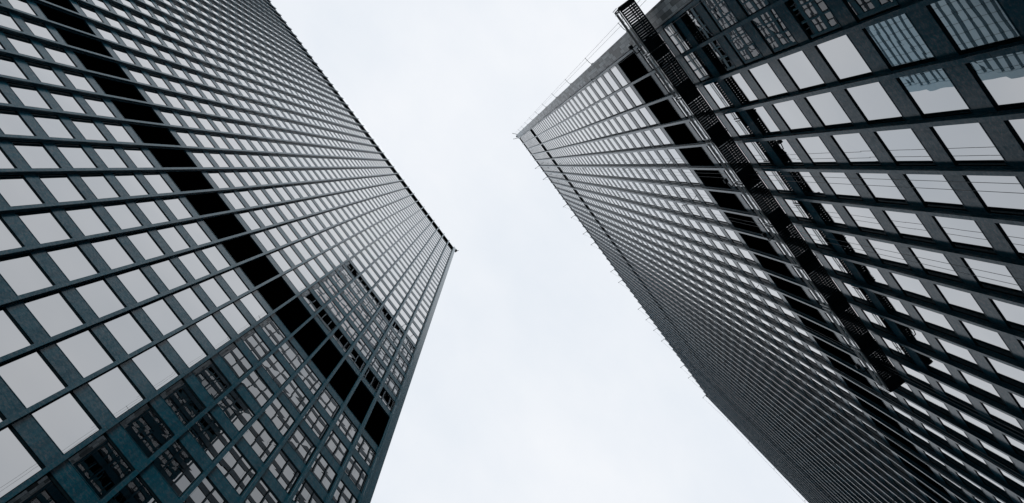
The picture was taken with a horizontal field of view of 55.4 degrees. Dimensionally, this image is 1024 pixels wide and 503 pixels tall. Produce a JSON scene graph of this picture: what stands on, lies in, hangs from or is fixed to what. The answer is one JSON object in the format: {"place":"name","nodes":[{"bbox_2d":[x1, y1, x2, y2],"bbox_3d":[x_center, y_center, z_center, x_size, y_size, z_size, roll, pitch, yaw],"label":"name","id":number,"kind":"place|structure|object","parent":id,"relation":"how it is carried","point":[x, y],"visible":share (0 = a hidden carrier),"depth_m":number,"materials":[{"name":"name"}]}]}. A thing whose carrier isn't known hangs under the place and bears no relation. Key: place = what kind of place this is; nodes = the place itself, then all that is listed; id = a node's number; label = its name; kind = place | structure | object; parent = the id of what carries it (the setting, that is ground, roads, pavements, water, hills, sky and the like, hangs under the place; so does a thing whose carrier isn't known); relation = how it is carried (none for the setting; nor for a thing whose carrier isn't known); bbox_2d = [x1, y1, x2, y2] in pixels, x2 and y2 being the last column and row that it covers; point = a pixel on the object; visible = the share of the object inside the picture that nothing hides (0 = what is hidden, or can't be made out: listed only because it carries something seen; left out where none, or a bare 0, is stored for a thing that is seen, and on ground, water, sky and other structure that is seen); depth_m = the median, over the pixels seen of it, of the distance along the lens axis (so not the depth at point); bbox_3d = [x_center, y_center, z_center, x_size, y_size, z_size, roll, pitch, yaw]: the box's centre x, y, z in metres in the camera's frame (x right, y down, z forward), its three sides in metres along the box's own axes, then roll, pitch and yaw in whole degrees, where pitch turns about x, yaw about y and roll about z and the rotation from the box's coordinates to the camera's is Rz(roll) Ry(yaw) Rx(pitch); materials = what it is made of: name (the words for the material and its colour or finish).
{"place":"outdoors","nodes":[
{"label":"outdoors","id":0,"kind":"place"},
{"bbox_2d":[0,0,458,502],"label":"office tower","id":1,"kind":"structure","parent":0,"point":[227,249],"depth_m":45.98,"materials":[{"name":"metal"}]},
{"bbox_2d":[0,307,33,356],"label":"window","id":2,"kind":"structure","parent":1,"relation":"in","point":[12,337],"depth_m":27.36,"materials":[{"name":"glass"}]},
{"bbox_2d":[0,109,35,135],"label":"window","id":3,"kind":"structure","parent":1,"relation":"in","point":[11,122],"depth_m":37.14,"materials":[{"name":"glass"}]},
{"bbox_2d":[0,175,43,205],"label":"window","id":4,"kind":"structure","parent":1,"relation":"in","point":[16,190],"depth_m":33.65,"materials":[{"name":"glass"}]},
{"bbox_2d":[0,424,44,497],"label":"window","id":5,"kind":"structure","parent":1,"relation":"in","point":[18,463],"depth_m":23.83,"materials":[{"name":"glass"}]},
{"bbox_2d":[0,253,54,294],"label":"window","id":6,"kind":"structure","parent":1,"relation":"in","point":[22,272],"depth_m":30.19,"materials":[{"name":"glass"}]},
{"bbox_2d":[7,82,51,108],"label":"window","id":7,"kind":"structure","parent":1,"relation":"in","point":[29,95],"depth_m":40.42,"materials":[{"name":"glass"}]},
{"bbox_2d":[0,349,67,407],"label":"window","id":8,"kind":"structure","parent":1,"relation":"in","point":[30,376],"depth_m":26.76,"materials":[{"name":"glass"}]},
{"bbox_2d":[11,141,60,167],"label":"window","id":9,"kind":"structure","parent":1,"relation":"in","point":[36,154],"depth_m":37.03,"materials":[{"name":"glass"}]},
{"bbox_2d":[5,472,73,502],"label":"window","id":10,"kind":"structure","parent":1,"relation":"in","point":[46,489],"depth_m":23.98,"materials":[{"name":"glass"}]},
{"bbox_2d":[17,209,71,243],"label":"window","id":11,"kind":"structure","parent":1,"relation":"in","point":[43,224],"depth_m":33.64,"materials":[{"name":"glass"}]},
{"bbox_2d":[31,113,74,138],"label":"window","id":12,"kind":"structure","parent":1,"relation":"in","point":[52,125],"depth_m":40.55,"materials":[{"name":"glass"}]},
{"bbox_2d":[23,290,84,336],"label":"window","id":13,"kind":"structure","parent":1,"relation":"in","point":[53,311],"depth_m":30.27,"materials":[{"name":"glass"}]},
{"bbox_2d":[38,174,85,201],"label":"window","id":14,"kind":"structure","parent":1,"relation":"in","point":[61,186],"depth_m":37.17,"materials":[{"name":"glass"}]},
{"bbox_2d":[31,391,101,453],"bbox_3d":[-12.258,4.699,26.921,0.028,2.603,1.490,-36,-85,2],"label":"window","id":15,"kind":"structure","parent":1,"relation":"in","point":[65,419],"depth_m":26.88,"materials":[{"name":"glass"}]},
{"bbox_2d":[45,244,99,280],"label":"window","id":16,"kind":"structure","parent":1,"relation":"in","point":[73,262],"depth_m":33.78,"materials":[{"name":"glass"}]},
{"bbox_2d":[55,143,97,167],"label":"window","id":17,"kind":"structure","parent":1,"relation":"in","point":[75,154],"depth_m":40.69,"materials":[{"name":"glass"}]},
{"bbox_2d":[56,328,114,377],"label":"window","id":18,"kind":"structure","parent":1,"relation":"in","point":[85,351],"depth_m":30.40,"materials":[{"name":"glass"}]},
{"bbox_2d":[64,205,110,235],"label":"window","id":19,"kind":"structure","parent":1,"relation":"in","point":[86,218],"depth_m":37.32,"materials":[{"name":"glass"}]},
{"bbox_2d":[74,277,125,317],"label":"window","id":20,"kind":"structure","parent":1,"relation":"in","point":[100,296],"depth_m":33.92,"materials":[{"name":"glass"}]},
{"bbox_2d":[79,173,120,198],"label":"window","id":21,"kind":"structure","parent":1,"relation":"in","point":[98,183],"depth_m":40.84,"materials":[{"name":"glass"}]},
{"bbox_2d":[68,433,134,498],"bbox_3d":[-11.354,5.918,27.055,0.028,2.603,1.490,-36,-85,2],"label":"window","id":22,"kind":"structure","parent":1,"relation":"in","point":[102,465],"depth_m":27.01,"materials":[{"name":"glass"}]},
{"bbox_2d":[91,145,128,167],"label":"window","id":23,"kind":"structure","parent":1,"relation":"in","point":[108,154],"depth_m":44.34,"materials":[{"name":"glass"}]},
{"bbox_2d":[90,236,135,268],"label":"window","id":24,"kind":"structure","parent":1,"relation":"in","point":[111,250],"depth_m":37.44,"materials":[{"name":"glass"}]},
{"bbox_2d":[88,365,145,418],"bbox_3d":[-12.363,4.377,30.563,0.028,2.603,1.490,-36,-85,2],"label":"window","id":25,"kind":"structure","parent":1,"relation":"in","point":[113,387],"depth_m":30.53,"materials":[{"name":"glass"}]},
{"bbox_2d":[102,202,142,228],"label":"window","id":26,"kind":"structure","parent":1,"relation":"in","point":[120,212],"depth_m":40.95,"materials":[{"name":"glass"}]},
{"bbox_2d":[103,311,152,353],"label":"window","id":27,"kind":"structure","parent":1,"relation":"in","point":[130,334],"depth_m":34.06,"materials":[{"name":"glass"}]},
{"bbox_2d":[113,173,148,195],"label":"window","id":28,"kind":"structure","parent":1,"relation":"in","point":[129,181],"depth_m":44.47,"materials":[{"name":"glass"}]},
{"bbox_2d":[106,474,160,502],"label":"window","id":29,"kind":"structure","parent":1,"relation":"in","point":[136,491],"depth_m":27.71,"materials":[{"name":"glass"}]},
{"bbox_2d":[116,267,159,301],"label":"window","id":30,"kind":"structure","parent":1,"relation":"in","point":[137,283],"depth_m":37.58,"materials":[{"name":"glass"}]},
{"bbox_2d":[126,230,164,259],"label":"window","id":31,"kind":"structure","parent":1,"relation":"in","point":[143,241],"depth_m":41.10,"materials":[{"name":"glass"}]},
{"bbox_2d":[120,402,173,457],"bbox_3d":[-11.460,5.597,30.697,0.028,2.603,1.490,-36,-85,2],"label":"window","id":32,"kind":"structure","parent":1,"relation":"in","point":[144,425],"depth_m":30.67,"materials":[{"name":"glass"}]},
{"bbox_2d":[135,199,169,223],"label":"window","id":33,"kind":"structure","parent":1,"relation":"in","point":[149,207],"depth_m":44.60,"materials":[{"name":"glass"}]},
{"bbox_2d":[132,345,179,389],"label":"window","id":34,"kind":"structure","parent":1,"relation":"in","point":[153,363],"depth_m":34.19,"materials":[{"name":"glass"}]},
{"bbox_2d":[141,298,183,334],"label":"window","id":35,"kind":"structure","parent":1,"relation":"in","point":[159,311],"depth_m":37.71,"materials":[{"name":"glass"}]},
{"bbox_2d":[149,258,187,289],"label":"window","id":36,"kind":"structure","parent":1,"relation":"in","point":[165,269],"depth_m":41.22,"materials":[{"name":"glass"}]},
{"bbox_2d":[156,225,189,251],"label":"window","id":37,"kind":"structure","parent":1,"relation":"in","point":[170,234],"depth_m":44.75,"materials":[{"name":"glass"}]},
{"bbox_2d":[152,439,203,496],"bbox_3d":[-10.556,6.817,30.830,0.028,2.603,1.490,-36,-85,2],"label":"window","id":38,"kind":"structure","parent":1,"relation":"in","point":[175,464],"depth_m":30.81,"materials":[{"name":"glass"}]},
{"bbox_2d":[160,378,205,425],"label":"window","id":39,"kind":"structure","parent":1,"relation":"in","point":[179,396],"depth_m":34.33,"materials":[{"name":"glass"}]},
{"bbox_2d":[167,328,207,367],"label":"window","id":40,"kind":"structure","parent":1,"relation":"in","point":[185,344],"depth_m":37.85,"materials":[{"name":"glass"}]},
{"bbox_2d":[173,286,208,319],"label":"window","id":41,"kind":"structure","parent":1,"relation":"in","point":[187,297],"depth_m":41.36,"materials":[{"name":"glass"}]},
{"bbox_2d":[178,251,210,279],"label":"window","id":42,"kind":"structure","parent":1,"relation":"in","point":[191,261],"depth_m":44.88,"materials":[{"name":"glass"}]},
{"bbox_2d":[184,476,227,502],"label":"window","id":43,"kind":"structure","parent":1,"relation":"in","point":[206,491],"depth_m":31.44,"materials":[{"name":"glass"}]},
{"bbox_2d":[188,411,231,460],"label":"window","id":44,"kind":"structure","parent":1,"relation":"in","point":[207,431],"depth_m":34.46,"materials":[{"name":"glass"}]},
{"bbox_2d":[192,358,231,399],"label":"window","id":45,"kind":"structure","parent":1,"relation":"in","point":[210,376],"depth_m":37.97,"materials":[{"name":"glass"}]},
{"bbox_2d":[196,314,230,349],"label":"window","id":46,"kind":"structure","parent":1,"relation":"in","point":[210,327],"depth_m":41.50,"materials":[{"name":"glass"}]},
{"bbox_2d":[199,277,230,306],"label":"window","id":47,"kind":"structure","parent":1,"relation":"in","point":[212,288],"depth_m":45.01,"materials":[{"name":"glass"}]},
{"bbox_2d":[218,342,252,378],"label":"window","id":48,"kind":"structure","parent":1,"relation":"in","point":[231,354],"depth_m":41.63,"materials":[{"name":"glass"}]},
{"bbox_2d":[220,302,250,333],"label":"window","id":49,"kind":"structure","parent":1,"relation":"in","point":[231,312],"depth_m":45.16,"materials":[{"name":"glass"}]},
{"bbox_2d":[217,388,254,431],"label":"window","id":50,"kind":"structure","parent":1,"relation":"in","point":[233,405],"depth_m":38.10,"materials":[{"name":"glass"}]},
{"bbox_2d":[216,445,256,495],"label":"window","id":51,"kind":"structure","parent":1,"relation":"in","point":[234,465],"depth_m":34.60,"materials":[{"name":"glass"}]},
{"bbox_2d":[241,328,270,360],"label":"window","id":52,"kind":"structure","parent":1,"relation":"in","point":[252,339],"depth_m":45.29,"materials":[{"name":"glass"}]},
{"bbox_2d":[242,369,273,407],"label":"window","id":53,"kind":"structure","parent":1,"relation":"in","point":[254,383],"depth_m":41.76,"materials":[{"name":"glass"}]},
{"bbox_2d":[243,419,277,462],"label":"window","id":54,"kind":"structure","parent":1,"relation":"in","point":[258,437],"depth_m":38.25,"materials":[{"name":"glass"}]},
{"bbox_2d":[244,478,280,502],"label":"window","id":55,"kind":"structure","parent":1,"relation":"in","point":[261,493],"depth_m":35.19,"materials":[{"name":"glass"}]},
{"bbox_2d":[262,354,290,386],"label":"window","id":56,"kind":"structure","parent":1,"relation":"in","point":[272,365],"depth_m":45.42,"materials":[{"name":"glass"}]},
{"bbox_2d":[264,398,294,435],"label":"window","id":57,"kind":"structure","parent":1,"relation":"in","point":[278,414],"depth_m":41.91,"materials":[{"name":"glass"}]},
{"bbox_2d":[268,448,300,493],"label":"window","id":58,"kind":"structure","parent":1,"relation":"in","point":[284,470],"depth_m":38.39,"materials":[{"name":"glass"}]},
{"bbox_2d":[287,425,315,464],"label":"window","id":59,"kind":"structure","parent":1,"relation":"in","point":[300,442],"depth_m":42.03,"materials":[{"name":"glass"}]},
{"bbox_2d":[310,453,336,492],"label":"window","id":60,"kind":"structure","parent":1,"relation":"in","point":[322,470],"depth_m":42.17,"materials":[{"name":"glass"}]},
{"bbox_2d":[270,0,807,502],"label":"sky","id":61,"kind":"structure","parent":0,"point":[539,376],"materials":[{"name":"white"}]},
{"label":"plaza ground","id":62,"kind":"structure","parent":0,"visible":0},
{"bbox_2d":[516,0,1023,502],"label":"office tower","id":63,"kind":"structure","parent":62,"relation":"on","point":[834,98],"depth_m":40.87,"materials":[{"name":"metal"}]},
{"bbox_2d":[519,0,701,137],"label":"roof edge","id":64,"kind":"object","parent":63,"relation":"attached to","point":[621,61],"visible":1,"depth_m":50.88,"materials":[{"name":"metal"}]},
{"bbox_2d":[613,0,904,392],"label":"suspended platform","id":65,"kind":"structure","parent":64,"relation":"hanging from","point":[777,217],"depth_m":43.67,"materials":[{"name":"metal"}]},
{"bbox_2d":[680,6,712,43],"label":"window","id":66,"kind":"structure","parent":63,"relation":"in","point":[691,19],"depth_m":38.26,"materials":[{"name":"glass"}]},
{"bbox_2d":[701,40,735,74],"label":"window","id":67,"kind":"structure","parent":63,"relation":"in","point":[713,50],"depth_m":38.41,"materials":[{"name":"glass"}]},
{"bbox_2d":[700,0,737,31],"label":"window","id":68,"kind":"structure","parent":63,"relation":"in","point":[719,12],"depth_m":34.75,"materials":[{"name":"glass"}]},
{"bbox_2d":[724,73,758,104],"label":"window","id":69,"kind":"structure","parent":63,"relation":"in","point":[736,83],"depth_m":38.54,"materials":[{"name":"glass"}]},
{"bbox_2d":[724,26,763,65],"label":"window","id":70,"kind":"structure","parent":63,"relation":"in","point":[738,39],"depth_m":34.75,"materials":[{"name":"glass"}]},
{"bbox_2d":[746,106,781,135],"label":"window","id":71,"kind":"structure","parent":63,"relation":"in","point":[759,115],"depth_m":38.67,"materials":[{"name":"glass"}]},
{"bbox_2d":[748,63,788,98],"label":"window","id":72,"kind":"structure","parent":63,"relation":"in","point":[766,79],"depth_m":34.87,"materials":[{"name":"glass"}]},
{"bbox_2d":[751,9,797,53],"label":"window","id":73,"kind":"structure","parent":63,"relation":"in","point":[770,27],"depth_m":31.09,"materials":[{"name":"glass"}]},
{"bbox_2d":[768,139,803,165],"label":"window","id":74,"kind":"structure","parent":63,"relation":"in","point":[782,148],"depth_m":38.81,"materials":[{"name":"glass"}]},
{"bbox_2d":[772,100,813,132],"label":"window","id":75,"kind":"structure","parent":63,"relation":"in","point":[789,112],"depth_m":35.01,"materials":[{"name":"glass"}]},
{"bbox_2d":[777,51,825,91],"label":"window","id":76,"kind":"structure","parent":63,"relation":"in","point":[797,66],"depth_m":31.22,"materials":[{"name":"glass"}]},
{"bbox_2d":[789,172,826,197],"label":"window","id":77,"kind":"structure","parent":63,"relation":"in","point":[809,188],"depth_m":38.95,"materials":[{"name":"glass"}]},
{"bbox_2d":[785,0,841,39],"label":"window","id":78,"kind":"structure","parent":63,"relation":"in","point":[814,17],"depth_m":27.56,"materials":[{"name":"glass"}]},
{"bbox_2d":[796,137,838,165],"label":"window","id":79,"kind":"structure","parent":63,"relation":"in","point":[814,148],"depth_m":35.15,"materials":[{"name":"glass"}]},
{"bbox_2d":[804,92,853,128],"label":"window","id":80,"kind":"structure","parent":63,"relation":"in","point":[825,106],"depth_m":31.37,"materials":[{"name":"glass"}]},
{"bbox_2d":[810,202,847,228],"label":"window","id":81,"kind":"structure","parent":63,"relation":"in","point":[827,212],"depth_m":39.07,"materials":[{"name":"glass"}]},
{"bbox_2d":[819,172,862,200],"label":"window","id":82,"kind":"structure","parent":63,"relation":"in","point":[843,190],"depth_m":35.28,"materials":[{"name":"glass"}]},
{"bbox_2d":[815,35,872,82],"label":"window","id":83,"kind":"structure","parent":63,"relation":"in","point":[840,55],"depth_m":27.56,"materials":[{"name":"glass"}]},
{"bbox_2d":[830,133,880,165],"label":"window","id":84,"kind":"structure","parent":63,"relation":"in","point":[852,146],"depth_m":31.51,"materials":[{"name":"glass"}]},
{"bbox_2d":[843,206,887,235],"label":"window","id":85,"kind":"structure","parent":63,"relation":"in","point":[863,218],"depth_m":35.43,"materials":[{"name":"glass"}]},
{"bbox_2d":[843,0,899,21],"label":"window","id":86,"kind":"structure","parent":63,"relation":"in","point":[861,10],"depth_m":24.16,"materials":[{"name":"glass"}]},
{"bbox_2d":[844,82,904,124],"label":"window","id":87,"kind":"structure","parent":63,"relation":"in","point":[871,100],"depth_m":27.70,"materials":[{"name":"glass"}]},
{"bbox_2d":[857,173,907,204],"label":"window","id":88,"kind":"structure","parent":63,"relation":"in","point":[881,193],"depth_m":31.64,"materials":[{"name":"glass"}]},
{"bbox_2d":[866,239,911,270],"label":"window","id":89,"kind":"structure","parent":63,"relation":"in","point":[887,260],"depth_m":35.56,"materials":[{"name":"glass"}]},
{"bbox_2d":[863,14,935,70],"bbox_3d":[9.457,-5.135,23.942,0.028,2.603,1.490,-36,-85,2],"label":"window","id":90,"kind":"structure","parent":63,"relation":"in","point":[895,39],"depth_m":23.90,"materials":[{"name":"glass"}]},
{"bbox_2d":[874,129,935,165],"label":"window","id":91,"kind":"structure","parent":63,"relation":"in","point":[902,145],"depth_m":27.84,"materials":[{"name":"glass"}]},
{"bbox_2d":[882,210,934,243],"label":"window","id":92,"kind":"structure","parent":63,"relation":"in","point":[907,225],"depth_m":31.78,"materials":[{"name":"glass"}]},
{"bbox_2d":[889,272,935,304],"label":"window","id":93,"kind":"structure","parent":63,"relation":"in","point":[911,287],"depth_m":35.69,"materials":[{"name":"glass"}]},
{"bbox_2d":[896,69,971,118],"bbox_3d":[10.360,-3.916,24.076,0.028,2.603,1.490,-36,-85,2],"label":"window","id":94,"kind":"structure","parent":63,"relation":"in","point":[932,93],"depth_m":24.03,"materials":[{"name":"glass"}]},
{"bbox_2d":[903,174,966,210],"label":"window","id":95,"kind":"structure","parent":63,"relation":"in","point":[938,197],"depth_m":27.97,"materials":[{"name":"glass"}]},
{"bbox_2d":[908,247,961,282],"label":"window","id":96,"kind":"structure","parent":63,"relation":"in","point":[930,270],"depth_m":31.90,"materials":[{"name":"glass"}]},
{"bbox_2d":[912,305,958,338],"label":"window","id":97,"kind":"structure","parent":63,"relation":"in","point":[935,321],"depth_m":35.84,"materials":[{"name":"glass"}]},
{"bbox_2d":[936,338,982,372],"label":"window","id":98,"kind":"structure","parent":63,"relation":"in","point":[960,355],"depth_m":35.96,"materials":[{"name":"glass"}]},
{"bbox_2d":[934,284,989,321],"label":"window","id":99,"kind":"structure","parent":63,"relation":"in","point":[958,301],"depth_m":32.04,"materials":[{"name":"glass"}]},
{"bbox_2d":[932,216,996,254],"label":"window","id":100,"kind":"structure","parent":63,"relation":"in","point":[961,233],"depth_m":28.10,"materials":[{"name":"glass"}]},
{"bbox_2d":[930,123,1007,165],"bbox_3d":[11.264,-2.696,24.210,0.028,2.603,1.490,-36,-85,2],"label":"window","id":101,"kind":"structure","parent":63,"relation":"in","point":[965,144],"depth_m":24.17,"materials":[{"name":"glass"}]},
{"bbox_2d":[927,0,1021,54],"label":"window","id":102,"kind":"structure","parent":63,"relation":"in","point":[970,26],"depth_m":20.35,"materials":[{"name":"glass"}]},
{"bbox_2d":[958,370,1006,406],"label":"window","id":103,"kind":"structure","parent":63,"relation":"in","point":[983,388],"depth_m":36.10,"materials":[{"name":"glass"}]},
{"bbox_2d":[959,320,1015,359],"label":"window","id":104,"kind":"structure","parent":63,"relation":"in","point":[990,340],"depth_m":32.17,"materials":[{"name":"glass"}]},
{"bbox_2d":[961,258,1023,297],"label":"window","id":105,"kind":"structure","parent":63,"relation":"in","point":[1006,288],"depth_m":28.25,"materials":[{"name":"glass"}]},
{"bbox_2d":[963,175,1023,215],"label":"window","id":106,"kind":"structure","parent":63,"relation":"in","point":[996,202],"depth_m":24.47,"materials":[{"name":"glass"}]},
{"bbox_2d":[965,51,1023,110],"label":"window","id":107,"kind":"structure","parent":63,"relation":"in","point":[1001,78],"depth_m":20.83,"materials":[{"name":"glass"}]},
{"bbox_2d":[984,356,1023,389],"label":"window","id":108,"kind":"structure","parent":63,"relation":"in","point":[1013,376],"depth_m":32.60,"materials":[{"name":"glass"}]},
{"bbox_2d":[990,299,1023,331],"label":"window","id":109,"kind":"structure","parent":63,"relation":"in","point":[1013,315],"depth_m":29.00,"materials":[{"name":"glass"}]},
{"bbox_2d":[995,223,1023,259],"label":"window","id":110,"kind":"structure","parent":63,"relation":"in","point":[1014,234],"depth_m":25.36,"materials":[{"name":"glass"}]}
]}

